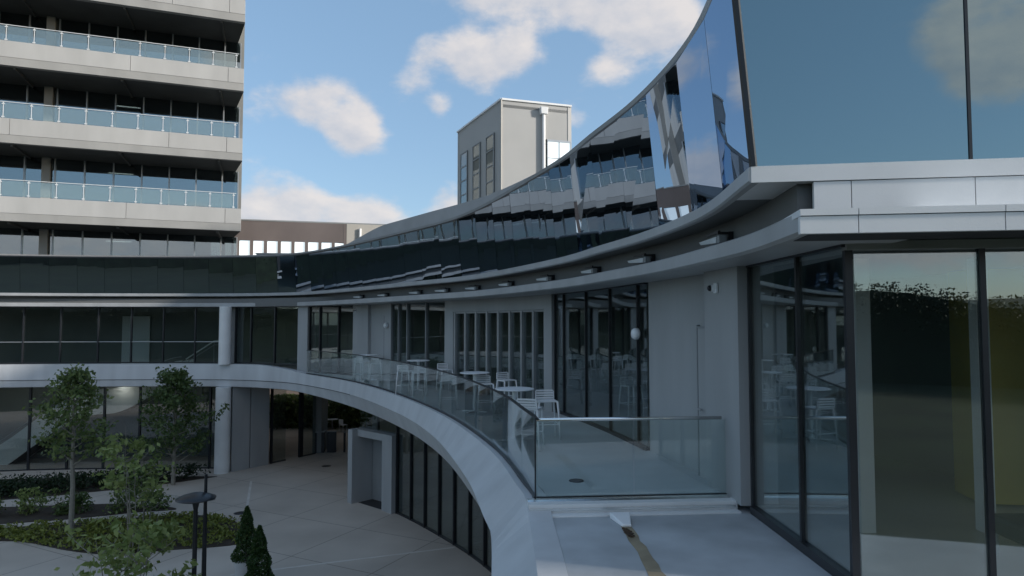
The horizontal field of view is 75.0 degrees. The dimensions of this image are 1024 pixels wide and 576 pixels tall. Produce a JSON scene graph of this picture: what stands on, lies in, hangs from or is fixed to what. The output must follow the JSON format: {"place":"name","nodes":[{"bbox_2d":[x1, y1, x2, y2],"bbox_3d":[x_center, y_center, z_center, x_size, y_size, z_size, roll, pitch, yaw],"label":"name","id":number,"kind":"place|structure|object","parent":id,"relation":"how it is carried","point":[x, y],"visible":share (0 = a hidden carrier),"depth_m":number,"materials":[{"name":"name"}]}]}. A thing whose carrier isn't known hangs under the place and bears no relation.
{"place":"outdoors","nodes":[
{"label":"outdoors","id":0,"kind":"place"},
{"bbox_2d":[0,0,244,255],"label":"office tower","id":1,"kind":"structure","parent":0,"point":[121,127],"depth_m":42.14,"materials":[{"name":"concrete"}]},
{"bbox_2d":[0,228,20,253],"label":"window","id":2,"kind":"structure","parent":1,"relation":"in","point":[10,238],"depth_m":41.21,"materials":[{"name":"grey glass"}]},
{"bbox_2d":[0,155,23,196],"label":"window","id":3,"kind":"structure","parent":1,"relation":"in","point":[11,167],"depth_m":41.40,"materials":[{"name":"blue glass"}]},
{"bbox_2d":[0,83,26,118],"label":"window","id":4,"kind":"structure","parent":1,"relation":"in","point":[8,92],"depth_m":41.62,"materials":[{"name":"blue glass"}]},
{"bbox_2d":[0,12,28,42],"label":"window","id":5,"kind":"structure","parent":1,"relation":"in","point":[14,33],"depth_m":41.83,"materials":[{"name":"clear glass"}]},
{"bbox_2d":[20,229,51,254],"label":"window","id":6,"kind":"structure","parent":1,"relation":"in","point":[30,238],"depth_m":41.60,"materials":[{"name":"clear glass"}]},
{"bbox_2d":[22,156,53,198],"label":"window","id":7,"kind":"structure","parent":1,"relation":"in","point":[32,167],"depth_m":41.80,"materials":[{"name":"blue glass"}]},
{"bbox_2d":[25,85,56,121],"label":"window","id":8,"kind":"structure","parent":1,"relation":"in","point":[35,95],"depth_m":42.03,"materials":[{"name":"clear glass"}]},
{"bbox_2d":[28,15,58,45],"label":"window","id":9,"kind":"structure","parent":1,"relation":"in","point":[35,22],"depth_m":42.27,"materials":[{"name":"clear glass"}]},
{"bbox_2d":[51,230,81,254],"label":"window","id":10,"kind":"structure","parent":1,"relation":"in","point":[64,242],"depth_m":42.23,"materials":[{"name":"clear glass"}]},
{"bbox_2d":[53,159,83,199],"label":"window","id":11,"kind":"structure","parent":1,"relation":"in","point":[65,171],"depth_m":42.44,"materials":[{"name":"blue glass"}]},
{"bbox_2d":[56,88,85,124],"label":"window","id":12,"kind":"structure","parent":1,"relation":"in","point":[65,98],"depth_m":42.68,"materials":[{"name":"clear glass"}]},
{"bbox_2d":[58,19,88,49],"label":"window","id":13,"kind":"structure","parent":1,"relation":"in","point":[69,40],"depth_m":42.92,"materials":[{"name":"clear glass"}]},
{"bbox_2d":[81,231,110,254],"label":"window","id":14,"kind":"structure","parent":1,"relation":"in","point":[92,243],"depth_m":42.78,"materials":[{"name":"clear glass"}]},
{"bbox_2d":[83,161,112,201],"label":"window","id":15,"kind":"structure","parent":1,"relation":"in","point":[95,173],"depth_m":42.99,"materials":[{"name":"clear glass"}]},
{"bbox_2d":[86,91,114,126],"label":"window","id":16,"kind":"structure","parent":1,"relation":"in","point":[95,101],"depth_m":43.22,"materials":[{"name":"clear glass"}]},
{"bbox_2d":[88,23,116,52],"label":"window","id":17,"kind":"structure","parent":1,"relation":"in","point":[101,44],"depth_m":43.46,"materials":[{"name":"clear glass"}]},
{"bbox_2d":[110,232,138,255],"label":"window","id":18,"kind":"structure","parent":1,"relation":"in","point":[121,243],"depth_m":43.34,"materials":[{"name":"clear glass"}]},
{"bbox_2d":[112,163,140,202],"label":"window","id":19,"kind":"structure","parent":1,"relation":"in","point":[126,175],"depth_m":43.54,"materials":[{"name":"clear glass"}]},
{"bbox_2d":[114,94,142,129],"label":"window","id":20,"kind":"structure","parent":1,"relation":"in","point":[126,104],"depth_m":43.77,"materials":[{"name":"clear glass"}]},
{"bbox_2d":[116,26,144,56],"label":"window","id":21,"kind":"structure","parent":1,"relation":"in","point":[125,47],"depth_m":44.02,"materials":[{"name":"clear glass"}]},
{"bbox_2d":[139,233,166,255],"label":"window","id":22,"kind":"structure","parent":1,"relation":"in","point":[149,244],"depth_m":43.90,"materials":[{"name":"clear glass"}]},
{"bbox_2d":[140,165,168,204],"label":"window","id":23,"kind":"structure","parent":1,"relation":"in","point":[151,176],"depth_m":44.09,"materials":[{"name":"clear glass"}]},
{"bbox_2d":[142,97,170,131],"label":"window","id":24,"kind":"structure","parent":1,"relation":"in","point":[159,107],"depth_m":44.33,"materials":[{"name":"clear glass"}]},
{"bbox_2d":[144,30,171,59],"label":"window","id":25,"kind":"structure","parent":1,"relation":"in","point":[158,51],"depth_m":44.57,"materials":[{"name":"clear glass"}]},
{"bbox_2d":[166,234,193,255],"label":"window","id":26,"kind":"structure","parent":1,"relation":"in","point":[177,245],"depth_m":44.45,"materials":[{"name":"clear glass"}]},
{"bbox_2d":[168,167,195,205],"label":"window","id":27,"kind":"structure","parent":1,"relation":"in","point":[179,179],"depth_m":44.65,"materials":[{"name":"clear glass"}]},
{"bbox_2d":[170,100,196,133],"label":"window","id":28,"kind":"structure","parent":1,"relation":"in","point":[179,109],"depth_m":44.89,"materials":[{"name":"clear glass"}]},
{"bbox_2d":[172,34,198,62],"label":"window","id":29,"kind":"structure","parent":1,"relation":"in","point":[178,53],"depth_m":45.12,"materials":[{"name":"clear glass"}]},
{"bbox_2d":[194,235,219,255],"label":"window","id":30,"kind":"structure","parent":1,"relation":"in","point":[203,245],"depth_m":45.01,"materials":[{"name":"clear glass"}]},
{"bbox_2d":[195,169,221,207],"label":"window","id":31,"kind":"structure","parent":1,"relation":"in","point":[210,181],"depth_m":45.21,"materials":[{"name":"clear glass"}]},
{"bbox_2d":[197,103,222,136],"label":"window","id":32,"kind":"structure","parent":1,"relation":"in","point":[210,112],"depth_m":45.45,"materials":[{"name":"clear glass"}]},
{"bbox_2d":[198,37,224,65],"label":"window","id":33,"kind":"structure","parent":1,"relation":"in","point":[204,56],"depth_m":45.67,"materials":[{"name":"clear glass"}]},
{"bbox_2d":[220,237,235,255],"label":"window","id":34,"kind":"structure","parent":1,"relation":"in","point":[227,244],"depth_m":45.46,"materials":[{"name":"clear glass"}]},
{"bbox_2d":[221,171,237,208],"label":"window","id":35,"kind":"structure","parent":1,"relation":"in","point":[229,179],"depth_m":45.65,"materials":[{"name":"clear glass"}]},
{"bbox_2d":[223,106,238,137],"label":"window","id":36,"kind":"structure","parent":1,"relation":"in","point":[230,114],"depth_m":45.90,"materials":[{"name":"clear glass"}]},
{"bbox_2d":[224,41,239,67],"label":"window","id":37,"kind":"structure","parent":1,"relation":"in","point":[232,47],"depth_m":46.12,"materials":[{"name":"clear glass"}]},
{"bbox_2d":[0,424,491,575],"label":"plaza","id":38,"kind":"structure","parent":0,"point":[303,512],"depth_m":25.02,"materials":[{"name":"grey concrete"}]},
{"bbox_2d":[0,503,175,523],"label":"shrub bed","id":39,"kind":"object","parent":38,"relation":"on","point":[10,515],"visible":0.44,"depth_m":25.85,"materials":[{"name":"green plant"}]},
{"bbox_2d":[10,486,47,514],"bbox_3d":[-18.730,8.240,25.822,1.254,1.047,1.176,1,-3,-24],"label":"shrub","id":40,"kind":"object","parent":39,"relation":"on","point":[24,497],"visible":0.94,"depth_m":25.77,"materials":[{"name":"green plant"}]},
{"bbox_2d":[31,487,78,515],"bbox_3d":[-17.803,8.255,26.066,1.439,1.059,1.644,1,-3,-16],"label":"shrub","id":41,"kind":"object","parent":39,"relation":"on","point":[59,510],"visible":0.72,"depth_m":25.70,"materials":[{"name":"green plant"}]},
{"bbox_2d":[63,491,94,513],"bbox_3d":[-16.701,8.322,25.893,1.241,0.876,0.819,0,-3,7],"label":"shrub","id":42,"kind":"object","parent":39,"relation":"on","point":[79,500],"visible":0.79,"depth_m":25.85,"materials":[{"name":"green plant"}]},
{"bbox_2d":[102,487,141,513],"bbox_3d":[-15.340,8.337,26.201,1.400,0.900,1.427,0,-3,0],"label":"shrub","id":43,"kind":"object","parent":39,"relation":"on","point":[119,501],"visible":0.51,"depth_m":26.02,"materials":[{"name":"green plant"}]},
{"bbox_2d":[0,356,193,464],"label":"lobby stair","id":44,"kind":"object","parent":38,"relation":"on","point":[13,449],"visible":0.45,"depth_m":34.80,"materials":[{"name":"metal"}]},
{"bbox_2d":[0,476,216,499],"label":"hedge bed","id":45,"kind":"object","parent":38,"relation":"on","point":[88,488],"visible":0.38,"depth_m":29.75,"materials":[{"name":"plant"}]},
{"bbox_2d":[0,461,210,497],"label":"hedge","id":46,"kind":"object","parent":45,"relation":"on","point":[9,486],"visible":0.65,"depth_m":29.34,"materials":[{"name":"green plant"}]},
{"bbox_2d":[0,515,243,554],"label":"planting bed","id":47,"kind":"object","parent":38,"relation":"on","point":[226,542],"visible":0.23,"depth_m":22.78,"materials":[{"name":"green plant"}]},
{"bbox_2d":[22,362,118,528],"bbox_3d":[-15.403,5.644,23.583,3.169,6.017,2.592,-2,-3,32],"label":"tree","id":48,"kind":"object","parent":47,"relation":"on","point":[76,377],"visible":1,"depth_m":23.48,"materials":[{"name":"green plant"}]},
{"bbox_2d":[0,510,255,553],"bbox_3d":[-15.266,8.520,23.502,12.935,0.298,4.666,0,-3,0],"label":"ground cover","id":49,"kind":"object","parent":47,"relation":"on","point":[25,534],"visible":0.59,"depth_m":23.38,"materials":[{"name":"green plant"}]},
{"bbox_2d":[92,425,174,547],"bbox_3d":[-12.364,6.566,21.623,2.824,3.983,2.666,0,-3,0],"label":"tree","id":50,"kind":"object","parent":47,"relation":"on","point":[111,481],"visible":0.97,"depth_m":21.65,"materials":[{"name":"green plant"}]},
{"bbox_2d":[123,450,181,522],"bbox_3d":[-13.314,7.344,24.124,2.066,2.683,2.496,0,-3,0],"label":"tree","id":51,"kind":"object","parent":47,"relation":"on","point":[142,485],"visible":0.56,"depth_m":24.20,"materials":[{"name":"green plant"}]},
{"bbox_2d":[53,509,202,575],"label":"tree","id":52,"kind":"object","parent":38,"relation":"on","point":[166,530],"visible":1,"depth_m":15.22,"materials":[{"name":"green plant"}]},
{"bbox_2d":[124,364,229,484],"bbox_3d":[-15.599,6.267,30.492,3.802,5.472,4.610,-1,-3,19],"label":"tree","id":53,"kind":"object","parent":38,"relation":"on","point":[175,381],"visible":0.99,"depth_m":30.43,"materials":[{"name":"green plant"}]},
{"bbox_2d":[175,474,215,575],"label":"mushroom lamp","id":54,"kind":"object","parent":38,"relation":"on","point":[194,499],"visible":1,"depth_m":15.90,"materials":[{"name":"metal"}]},
{"bbox_2d":[230,505,259,575],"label":"potted evergreen","id":55,"kind":"object","parent":38,"relation":"on","point":[238,560],"visible":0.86,"depth_m":18.77,"materials":[{"name":"plant"}]},
{"bbox_2d":[244,525,274,575],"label":"potted evergreen","id":56,"kind":"object","parent":38,"relation":"on","point":[259,543],"visible":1,"depth_m":17.16,"materials":[{"name":"plant"}]},
{"bbox_2d":[235,219,384,420],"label":"building","id":57,"kind":"structure","parent":38,"relation":"on","point":[296,236],"depth_m":49.81,"materials":[{"name":"grey concrete"}]},
{"bbox_2d":[269,393,372,429],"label":"hedge","id":58,"kind":"object","parent":38,"relation":"on","point":[285,415],"visible":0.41,"depth_m":46.86,"materials":[{"name":"green plant"}]},
{"bbox_2d":[230,481,454,574],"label":"paving joint","id":59,"kind":"object","parent":38,"relation":"on","point":[249,492],"visible":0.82,"depth_m":21.27,"materials":[{"name":"concrete"}]},
{"bbox_2d":[0,0,1023,575],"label":"pavilion","id":60,"kind":"structure","parent":38,"relation":"on","point":[840,352],"depth_m":10.21,"materials":[{"name":"paint"}]},
{"bbox_2d":[21,307,59,363],"bbox_3d":[-23.640,2.362,33.507,1.731,2.853,0.121,0,-3,-8],"label":"window","id":61,"kind":"structure","parent":60,"relation":"in","point":[24,308],"depth_m":33.37,"materials":[{"name":"black metal"}]},
{"bbox_2d":[26,387,64,470],"bbox_3d":[-23.437,7.052,33.661,1.799,4.220,0.122,0,-3,-7],"label":"window","id":62,"kind":"structure","parent":60,"relation":"in","point":[30,388],"depth_m":33.50,"materials":[{"name":"black metal"}]},
{"bbox_2d":[58,307,97,362],"bbox_3d":[-21.876,2.371,33.691,1.821,2.853,0.121,0,-3,-5],"label":"window","id":63,"kind":"structure","parent":60,"relation":"in","point":[61,308],"depth_m":33.62,"materials":[{"name":"black metal"}]},
{"bbox_2d":[121,316,138,363],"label":"interior door","id":64,"kind":"structure","parent":60,"relation":"in","point":[126,321],"depth_m":36.91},
{"bbox_2d":[138,316,150,363],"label":"interior door","id":65,"kind":"structure","parent":60,"relation":"in","point":[144,321],"depth_m":36.96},
{"bbox_2d":[269,389,285,463],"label":"window","id":66,"kind":"structure","parent":60,"relation":"in","point":[272,390],"depth_m":35.13,"materials":[{"name":"black metal"}]},
{"bbox_2d":[298,392,315,457],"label":"window","id":67,"kind":"structure","parent":60,"relation":"in","point":[301,395],"depth_m":36.81,"materials":[{"name":"black metal"}]},
{"bbox_2d":[337,305,352,375],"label":"window","id":68,"kind":"structure","parent":60,"relation":"in","point":[339,307],"depth_m":30.48,"materials":[{"name":"black metal"}]},
{"bbox_2d":[390,303,397,380],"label":"window","id":69,"kind":"structure","parent":60,"relation":"in","point":[392,305],"depth_m":27.27,"materials":[{"name":"black metal"}]},
{"bbox_2d":[397,303,406,382],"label":"window","id":70,"kind":"structure","parent":60,"relation":"in","point":[399,304],"depth_m":26.74,"materials":[{"name":"black metal"}]},
{"bbox_2d":[395,426,408,519],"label":"window","id":71,"kind":"structure","parent":60,"relation":"in","point":[397,428],"depth_m":25.99,"materials":[{"name":"black metal"}]},
{"bbox_2d":[406,302,424,385],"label":"window","id":72,"kind":"structure","parent":60,"relation":"in","point":[408,304],"depth_m":26.15,"materials":[{"name":"black metal"}]},
{"bbox_2d":[409,433,422,526],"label":"window","id":73,"kind":"structure","parent":60,"relation":"in","point":[411,435],"depth_m":25.10,"materials":[{"name":"black metal"}]},
{"bbox_2d":[306,350,537,497],"bbox_3d":[-3.825,2.877,20.228,1.726,1.099,23.956,1,-3,-24],"label":"glass balustrade","id":74,"kind":"object","parent":60,"relation":"on","point":[518,461],"visible":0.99,"depth_m":10.78,"materials":[{"name":"glass"}]},
{"bbox_2d":[423,442,436,534],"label":"window","id":75,"kind":"structure","parent":60,"relation":"in","point":[425,526],"depth_m":24.19,"materials":[{"name":"black metal"}]},
{"bbox_2d":[425,301,444,388],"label":"window","id":76,"kind":"structure","parent":60,"relation":"in","point":[426,303],"depth_m":24.89,"materials":[{"name":"black metal"}]},
{"bbox_2d":[437,453,451,543],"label":"window","id":77,"kind":"structure","parent":60,"relation":"in","point":[439,534],"depth_m":23.26,"materials":[{"name":"black metal"}]},
{"bbox_2d":[439,375,457,409],"bbox_3d":[-1.750,2.848,18.327,0.504,0.968,0.489,0,-3,-9],"label":"bar stool","id":78,"kind":"object","parent":60,"relation":"on","point":[444,378],"visible":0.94,"depth_m":18.14,"materials":[{"name":"white plastic"}]},
{"bbox_2d":[453,312,463,392],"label":"folding door","id":79,"kind":"structure","parent":60,"relation":"in","point":[455,363],"depth_m":23.08,"materials":[{"name":"grey metal"}]},
{"bbox_2d":[452,469,467,553],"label":"window","id":80,"kind":"structure","parent":60,"relation":"in","point":[454,520],"depth_m":22.30,"materials":[{"name":"black metal"}]},
{"bbox_2d":[464,312,474,393],"bbox_3d":[-1.379,2.161,22.296,0.120,2.720,0.708,2,-4,-34],"label":"folding door","id":81,"kind":"structure","parent":60,"relation":"in","point":[466,314],"depth_m":22.50,"materials":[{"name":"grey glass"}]},
{"bbox_2d":[468,490,482,564],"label":"window","id":82,"kind":"structure","parent":60,"relation":"in","point":[470,554],"depth_m":21.33,"materials":[{"name":"black glass"}]},
{"bbox_2d":[475,312,485,395],"bbox_3d":[-0.989,2.131,21.707,0.120,2.720,0.708,2,-3,-33],"label":"folding door","id":83,"kind":"structure","parent":60,"relation":"in","point":[476,313],"depth_m":21.92,"materials":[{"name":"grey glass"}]},
{"bbox_2d":[474,375,495,413],"bbox_3d":[-0.721,2.813,17.633,0.504,0.968,0.489,1,-3,-14],"label":"bar stool","id":84,"kind":"object","parent":60,"relation":"on","point":[479,377],"visible":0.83,"depth_m":17.76,"materials":[{"name":"white plastic"}]},
{"bbox_2d":[485,311,496,398],"bbox_3d":[-0.608,2.101,21.113,0.120,2.720,0.708,2,-3,-33],"label":"folding door","id":85,"kind":"structure","parent":60,"relation":"in","point":[488,313],"depth_m":21.32,"materials":[{"name":"grey metal"}]},
{"bbox_2d":[497,311,507,400],"bbox_3d":[-0.239,2.070,20.511,0.120,2.720,0.708,2,-3,-31],"label":"folding door","id":86,"kind":"structure","parent":60,"relation":"in","point":[499,313],"depth_m":20.73,"materials":[{"name":"grey metal"}]},
{"bbox_2d":[508,311,519,400],"bbox_3d":[0.118,2.039,19.902,0.120,2.720,0.708,2,-3,-30],"label":"folding door","id":87,"kind":"structure","parent":60,"relation":"in","point":[510,313],"depth_m":20.13,"materials":[{"name":"grey metal"}]},
{"bbox_2d":[457,98,571,204],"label":"stair tower","id":88,"kind":"structure","parent":60,"relation":"on","point":[503,143],"depth_m":33.13,"materials":[{"name":"painted render"},{"name":"grey metal"},{"name":"glass"}]},
{"bbox_2d":[460,150,467,203],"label":"window","id":89,"kind":"structure","parent":88,"relation":"in","point":[464,156],"depth_m":37.02,"materials":[{"name":"grey glass"}]},
{"bbox_2d":[472,142,480,199],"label":"window","id":90,"kind":"structure","parent":88,"relation":"in","point":[476,149],"depth_m":35.28,"materials":[{"name":"grey glass"}]},
{"bbox_2d":[485,132,494,195],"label":"window","id":91,"kind":"structure","parent":88,"relation":"in","point":[489,140],"depth_m":33.60,"materials":[{"name":"grey glass"}]},
{"bbox_2d":[547,139,570,165],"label":"window","id":92,"kind":"structure","parent":88,"relation":"in","point":[556,149],"depth_m":33.20,"materials":[{"name":"glass"}]},
{"bbox_2d":[520,310,531,403],"bbox_3d":[0.460,2.008,19.285,0.120,2.720,0.708,2,-3,-29],"label":"folding door","id":93,"kind":"structure","parent":60,"relation":"in","point":[522,313],"depth_m":19.50,"materials":[{"name":"grey metal"}]},
{"bbox_2d":[516,398,544,451],"bbox_3d":[0.329,2.559,12.634,0.504,0.968,0.489,-1,-3,14],"label":"chair","id":94,"kind":"object","parent":60,"relation":"on","point":[531,407],"visible":0.59,"depth_m":12.44,"materials":[{"name":"white plastic"}]},
{"bbox_2d":[532,310,543,408],"bbox_3d":[0.775,1.976,18.654,0.120,2.720,0.708,1,-3,-26],"label":"folding door","id":95,"kind":"structure","parent":60,"relation":"in","point":[534,312],"depth_m":18.88,"materials":[{"name":"grey metal"}]},
{"bbox_2d":[533,389,560,439],"bbox_3d":[0.720,2.620,13.838,0.504,0.968,0.489,0,-3,-9],"label":"chair","id":96,"kind":"object","parent":60,"relation":"on","point":[545,399],"visible":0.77,"depth_m":13.99,"materials":[{"name":"white plastic"}]},
{"bbox_2d":[554,293,562,413],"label":"window","id":97,"kind":"structure","parent":60,"relation":"in","point":[555,368],"depth_m":17.79,"materials":[{"name":"black metal"}]},
{"bbox_2d":[562,291,584,422],"bbox_3d":[1.555,1.661,16.614,0.090,3.163,1.480,1,-3,-16],"label":"window","id":98,"kind":"structure","parent":60,"relation":"in","point":[564,413],"depth_m":17.26,"materials":[{"name":"black metal"}]},
{"bbox_2d":[584,288,608,432],"bbox_3d":[1.946,1.589,15.194,0.090,3.163,1.470,1,-3,-14],"label":"window","id":99,"kind":"structure","parent":60,"relation":"in","point":[590,423],"depth_m":15.83,"materials":[{"name":"black metal"}]},
{"bbox_2d":[610,512,630,526],"bbox_3d":[1.371,2.883,8.305,0.256,0.076,0.360,0,-3,0],"label":"scupper","id":100,"kind":"object","parent":60,"relation":"on","point":[622,519],"visible":1,"depth_m":8.32,"materials":[{"name":"white plastic"}]},
{"bbox_2d":[607,284,636,445],"bbox_3d":[2.286,1.514,13.706,0.090,3.163,1.590,1,-3,-12],"label":"window","id":101,"kind":"structure","parent":60,"relation":"in","point":[610,431],"depth_m":14.41,"materials":[{"name":"black metal"}]},
{"bbox_2d":[534,416,726,497],"bbox_3d":[1.652,2.304,9.122,2.705,1.071,0.048,0,-3,-5],"label":"glass balustrade","id":102,"kind":"object","parent":60,"relation":"on","point":[632,418],"visible":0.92,"depth_m":9.10,"materials":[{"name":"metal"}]},
{"bbox_2d":[618,376,644,416],"bbox_3d":[3.067,2.785,17.171,0.504,0.968,0.489,1,-3,-23],"label":"chair","id":103,"kind":"object","parent":60,"relation":"on","point":[628,381],"visible":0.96,"depth_m":17.26,"materials":[{"name":"white plastic"}]},
{"bbox_2d":[635,282,649,450],"bbox_3d":[2.485,1.464,12.717,0.090,3.163,0.430,1,-3,-11],"label":"window","id":104,"kind":"structure","parent":60,"relation":"in","point":[640,445],"depth_m":12.87,"materials":[{"name":"black metal"}]},
{"bbox_2d":[621,526,665,575],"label":"stain","id":105,"kind":"object","parent":60,"relation":"on","point":[651,565],"visible":1,"depth_m":7.10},
{"bbox_2d":[696,325,706,478],"bbox_3d":[2.954,1.744,10.210,0.139,2.350,0.562,0,-3,-9],"label":"door","id":106,"kind":"structure","parent":60,"relation":"in","point":[700,330],"depth_m":10.36,"materials":[{"name":"grey metal"}]},
{"bbox_2d":[699,231,733,244],"bbox_3d":[2.654,-0.622,8.667,0.200,0.160,0.730,0,-3,-3],"label":"canopy lamp","id":107,"kind":"object","parent":60,"relation":"attached to","point":[720,238],"visible":0.81,"depth_m":8.38,"materials":[{"name":"metal"}]},
{"bbox_2d":[746,255,799,546],"bbox_3d":[3.154,1.252,8.047,0.090,3.213,1.400,0,-3,-1],"label":"window","id":108,"kind":"structure","parent":60,"relation":"in","point":[792,536],"depth_m":8.66,"materials":[{"name":"black metal"}]},
{"bbox_2d":[793,244,849,575],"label":"window","id":109,"kind":"structure","parent":60,"relation":"in","point":[826,561],"depth_m":7.28,"materials":[{"name":"black metal"}]},
{"bbox_2d":[240,0,706,242],"label":"sky","id":110,"kind":"structure","parent":0,"point":[354,111],"materials":[{"name":"blue"}]},
{"bbox_2d":[995,513,1023,554],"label":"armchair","id":111,"kind":"object","parent":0,"point":[1010,526],"visible":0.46,"depth_m":6.68,"materials":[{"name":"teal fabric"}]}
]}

